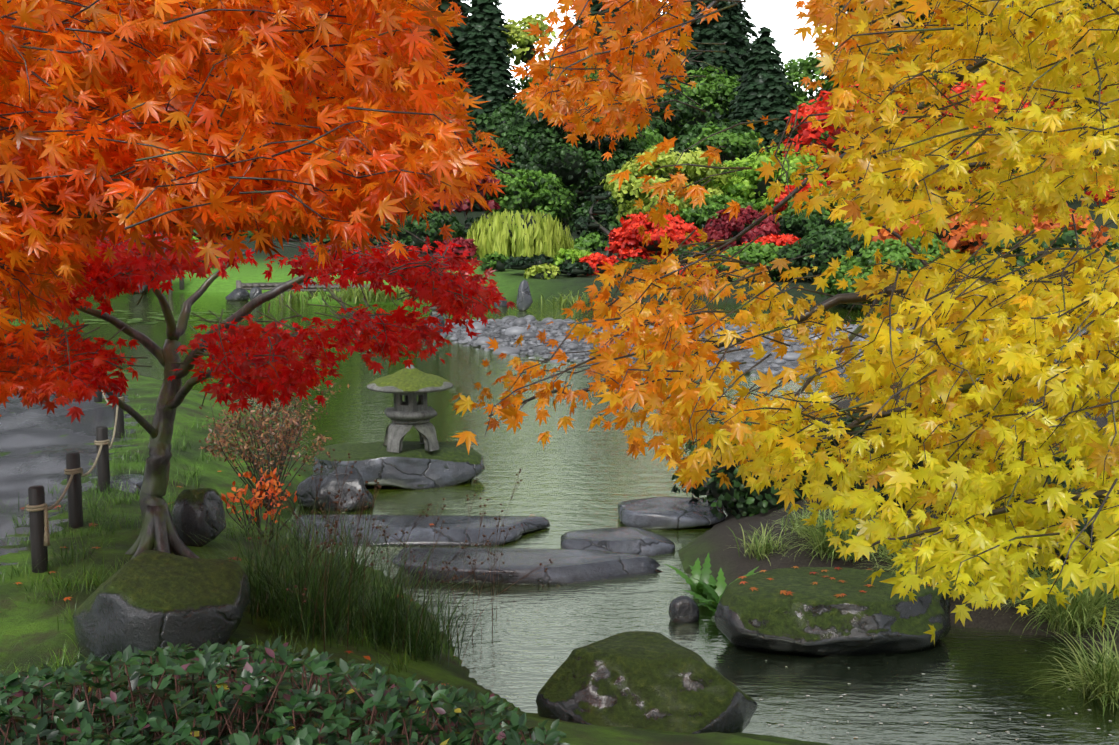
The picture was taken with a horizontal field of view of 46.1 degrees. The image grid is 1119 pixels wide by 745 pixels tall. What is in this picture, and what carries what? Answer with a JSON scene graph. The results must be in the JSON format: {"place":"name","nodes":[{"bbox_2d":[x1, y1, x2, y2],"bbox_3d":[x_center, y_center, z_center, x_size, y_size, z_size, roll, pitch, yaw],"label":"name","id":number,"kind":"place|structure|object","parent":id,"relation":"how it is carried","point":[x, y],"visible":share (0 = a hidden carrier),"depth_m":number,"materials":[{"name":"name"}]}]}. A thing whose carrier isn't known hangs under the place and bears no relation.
{"place":"outdoors","nodes":[
{"label":"outdoors","id":0,"kind":"place"},
{"bbox_2d":[0,377,145,573],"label":"gravel path","id":1,"kind":"structure","parent":0,"point":[39,429],"depth_m":13.54,"materials":[{"name":"grey gravel"}]},
{"bbox_2d":[0,292,1118,744],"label":"pond water","id":2,"kind":"structure","parent":0,"point":[578,476],"depth_m":10.16,"materials":[{"name":"green liquid"}]},
{"bbox_2d":[84,310,244,323],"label":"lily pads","id":3,"kind":"object","parent":2,"relation":"on","point":[135,320],"visible":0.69,"depth_m":35.72,"materials":[{"name":"green plant"}]},
{"bbox_2d":[225,288,248,300],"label":"rock","id":4,"kind":"object","parent":2,"relation":"in","point":[238,294],"visible":0.77,"depth_m":43.26,"materials":[{"name":"grey stone"}]},
{"bbox_2d":[249,287,261,300],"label":"rock","id":5,"kind":"object","parent":2,"relation":"in","point":[255,292],"visible":0.6,"depth_m":42.70,"materials":[{"name":"grey stone"}]},
{"bbox_2d":[312,441,484,489],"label":"rock slab","id":6,"kind":"structure","parent":2,"relation":"in","point":[413,465],"depth_m":14.06,"materials":[{"name":"grey stone"}]},
{"bbox_2d":[367,365,452,452],"bbox_3d":[-1.619,0.363,14.241,0.942,0.911,0.944,0,7,1],"label":"stone lantern","id":7,"kind":"object","parent":6,"relation":"on","point":[410,410],"visible":1,"depth_m":14.06,"materials":[{"name":"grey stone"}]},
{"bbox_2d":[288,515,549,546],"bbox_3d":[-1.282,1.454,12.051,2.387,0.205,0.956,0,7,1],"label":"step stone","id":8,"kind":"object","parent":2,"relation":"in","point":[455,534],"visible":0.62,"depth_m":11.82,"materials":[{"name":"grey stone"}]},
{"bbox_2d":[416,314,444,331],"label":"rock","id":9,"kind":"object","parent":2,"relation":"in","point":[442,322],"visible":0.17,"depth_m":31.34,"materials":[{"name":"grey stone"}]},
{"bbox_2d":[428,306,447,318],"bbox_3d":[-3.302,-1.823,35.823,0.808,0.790,0.807,0,7,1],"label":"stone lantern","id":10,"kind":"object","parent":2,"relation":"on","point":[433,311],"visible":0.19,"depth_m":35.70,"materials":[{"name":"grey stone"}]},
{"bbox_2d":[494,297,507,307],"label":"rock","id":11,"kind":"object","parent":2,"relation":"in","point":[502,304],"visible":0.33,"depth_m":40.13,"materials":[{"name":"grey stone"}]},
{"bbox_2d":[516,280,532,310],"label":"standing stone","id":12,"kind":"object","parent":2,"relation":"in","point":[524,301],"visible":0.94,"depth_m":38.76,"materials":[{"name":"grey stone"}]},
{"bbox_2d":[392,547,662,584],"bbox_3d":[-0.249,1.608,10.791,2.252,0.207,0.825,0,7,1],"label":"step stone","id":13,"kind":"object","parent":2,"relation":"in","point":[569,566],"visible":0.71,"depth_m":10.61,"materials":[{"name":"grey stone"}]},
{"bbox_2d":[560,527,674,556],"bbox_3d":[0.509,1.514,11.522,1.006,0.231,0.759,0,7,1],"label":"step stone","id":14,"kind":"object","parent":2,"relation":"in","point":[634,540],"visible":0.75,"depth_m":11.32,"materials":[{"name":"grey stone"}]},
{"bbox_2d":[617,497,725,529],"bbox_3d":[1.068,1.374,12.536,1.029,0.230,0.770,0,7,1],"label":"step stone","id":15,"kind":"object","parent":2,"relation":"on","point":[662,513],"visible":0.9,"depth_m":12.30,"materials":[{"name":"grey stone"}]},
{"bbox_2d":[668,595,698,623],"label":"boulder","id":16,"kind":"object","parent":2,"relation":"in","point":[683,609],"visible":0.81,"depth_m":9.44,"materials":[{"name":"grey stone"}]},
{"bbox_2d":[759,660,1110,739],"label":"floating specks","id":17,"kind":"object","parent":2,"relation":"on","point":[915,707],"visible":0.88,"depth_m":7.68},
{"bbox_2d":[0,179,1118,744],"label":"terrain","id":18,"kind":"structure","parent":0,"point":[32,623],"depth_m":10.16,"materials":[{"name":"green plant"}]},
{"bbox_2d":[28,389,124,572],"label":"fence posts","id":19,"kind":"object","parent":18,"relation":"on","point":[39,549],"visible":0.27,"depth_m":9.91,"materials":[{"name":"brown wood"}]},
{"bbox_2d":[26,390,124,545],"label":"rope fence","id":20,"kind":"object","parent":19,"relation":"attached to","point":[44,506],"visible":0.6,"depth_m":9.80,"materials":[{"name":"beige fabric"}]},
{"bbox_2d":[110,474,143,493],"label":"rock","id":21,"kind":"object","parent":18,"relation":"on","point":[134,481],"visible":0.35,"depth_m":11.70,"materials":[{"name":"grey stone"}]},
{"bbox_2d":[129,282,147,293],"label":"rock","id":22,"kind":"object","parent":18,"relation":"on","point":[143,288],"visible":0.06,"depth_m":47.01,"materials":[{"name":"grey stone"}]},
{"bbox_2d":[73,550,250,664],"bbox_3d":[-2.206,1.366,7.334,0.933,0.771,0.906,0,7,1],"label":"boulder under tree","id":23,"kind":"object","parent":18,"relation":"on","point":[148,600],"visible":0.77,"depth_m":7.03,"materials":[{"name":"grey stone"}]},
{"bbox_2d":[171,487,225,546],"bbox_3d":[-2.608,1.033,9.492,0.382,0.431,0.341,0,7,1],"label":"boulder","id":24,"kind":"object","parent":18,"relation":"on","point":[194,510],"visible":0.85,"depth_m":9.36,"materials":[{"name":"grey stone"}]},
{"bbox_2d":[0,0,514,355],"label":"orange maple","id":25,"kind":"object","parent":18,"relation":"on","point":[262,84],"depth_m":3.72,"materials":[{"name":"orange plant"}]},
{"bbox_2d":[0,227,516,558],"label":"red maple","id":26,"kind":"object","parent":18,"relation":"on","point":[43,384],"depth_m":7.16,"materials":[{"name":"red plant"}]},
{"bbox_2d":[221,468,296,541],"bbox_3d":[-2.436,1.048,10.673,0.701,0.606,0.548,0,7,1],"label":"orange shrub","id":27,"kind":"object","parent":18,"relation":"on","point":[231,496],"depth_m":10.57,"materials":[{"name":"orange plant"}]},
{"bbox_2d":[167,277,373,299],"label":"stone bridge","id":28,"kind":"structure","parent":18,"relation":"on","point":[261,286],"depth_m":44.85,"materials":[{"name":"grey stone"}]},
{"bbox_2d":[199,380,348,510],"bbox_3d":[-2.687,0.684,12.302,1.455,1.300,1.325,0,7,1],"label":"bush","id":29,"kind":"object","parent":18,"relation":"on","point":[281,436],"depth_m":12.32,"materials":[{"name":"brown plant"}]},
{"bbox_2d":[0,635,569,744],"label":"bush","id":30,"kind":"object","parent":18,"relation":"on","point":[447,698],"depth_m":2.57,"materials":[{"name":"green plant"}]},
{"bbox_2d":[295,473,328,509],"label":"boulder","id":31,"kind":"object","parent":18,"relation":"on","point":[306,488],"visible":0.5,"depth_m":13.02,"materials":[{"name":"grey stone"}]},
{"bbox_2d":[320,465,373,511],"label":"rock","id":32,"kind":"object","parent":18,"relation":"on","point":[354,483],"visible":0.71,"depth_m":12.96,"materials":[{"name":"grey stone"}]},
{"bbox_2d":[248,449,551,663],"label":"reeds","id":33,"kind":"object","parent":18,"relation":"on","point":[359,519],"visible":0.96,"depth_m":8.22,"materials":[{"name":"plant"}]},
{"bbox_2d":[17,411,931,685],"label":"fallen leaves","id":34,"kind":"object","parent":18,"relation":"on","point":[447,683],"visible":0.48,"depth_m":9.02,"materials":[{"name":"orange plant"}]},
{"bbox_2d":[0,281,1118,715],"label":"grass tufts","id":35,"kind":"object","parent":18,"relation":"on","point":[1082,613],"visible":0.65,"depth_m":8.37,"materials":[{"name":"green plant"}]},
{"bbox_2d":[536,631,756,733],"bbox_3d":[0.483,1.869,7.417,1.226,0.700,0.867,0,7,1],"label":"boulder","id":36,"kind":"object","parent":18,"relation":"on","point":[646,680],"visible":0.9,"depth_m":7.16,"materials":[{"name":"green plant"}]},
{"bbox_2d":[440,315,1116,379],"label":"pebble beach","id":37,"kind":"structure","parent":18,"relation":"on","point":[509,330],"depth_m":28.54,"materials":[{"name":"stone"}]},
{"bbox_2d":[451,0,1118,645],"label":"yellow maple","id":38,"kind":"object","parent":18,"relation":"on","point":[1005,348],"depth_m":3.68,"materials":[{"name":"yellow plant"}]},
{"bbox_2d":[714,567,950,656],"bbox_3d":[1.881,1.694,9.157,1.652,0.537,1.154,0,7,1],"label":"boulder","id":39,"kind":"object","parent":18,"relation":"on","point":[810,618],"visible":0.83,"depth_m":8.73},
{"bbox_2d":[671,407,1106,573],"bbox_3d":[2.859,0.972,11.243,1.832,1.486,4.908,-5,8,-34],"label":"shrub","id":40,"kind":"object","parent":18,"relation":"on","point":[741,503],"visible":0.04,"depth_m":11.89,"materials":[{"name":"plant"}]},
{"bbox_2d":[24,0,1118,319],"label":"background trees","id":41,"kind":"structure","parent":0,"point":[532,142],"depth_m":70.10,"materials":[{"name":"green plant"}]},
{"bbox_2d":[461,0,846,96],"label":"sky","id":42,"kind":"structure","parent":0,"point":[779,16],"materials":[{"name":"white"}]},
{"bbox_2d":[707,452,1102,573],"bbox_3d":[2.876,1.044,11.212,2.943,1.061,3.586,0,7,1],"label":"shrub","id":43,"kind":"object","parent":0,"point":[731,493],"visible":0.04,"depth_m":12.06,"materials":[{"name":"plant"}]}
]}

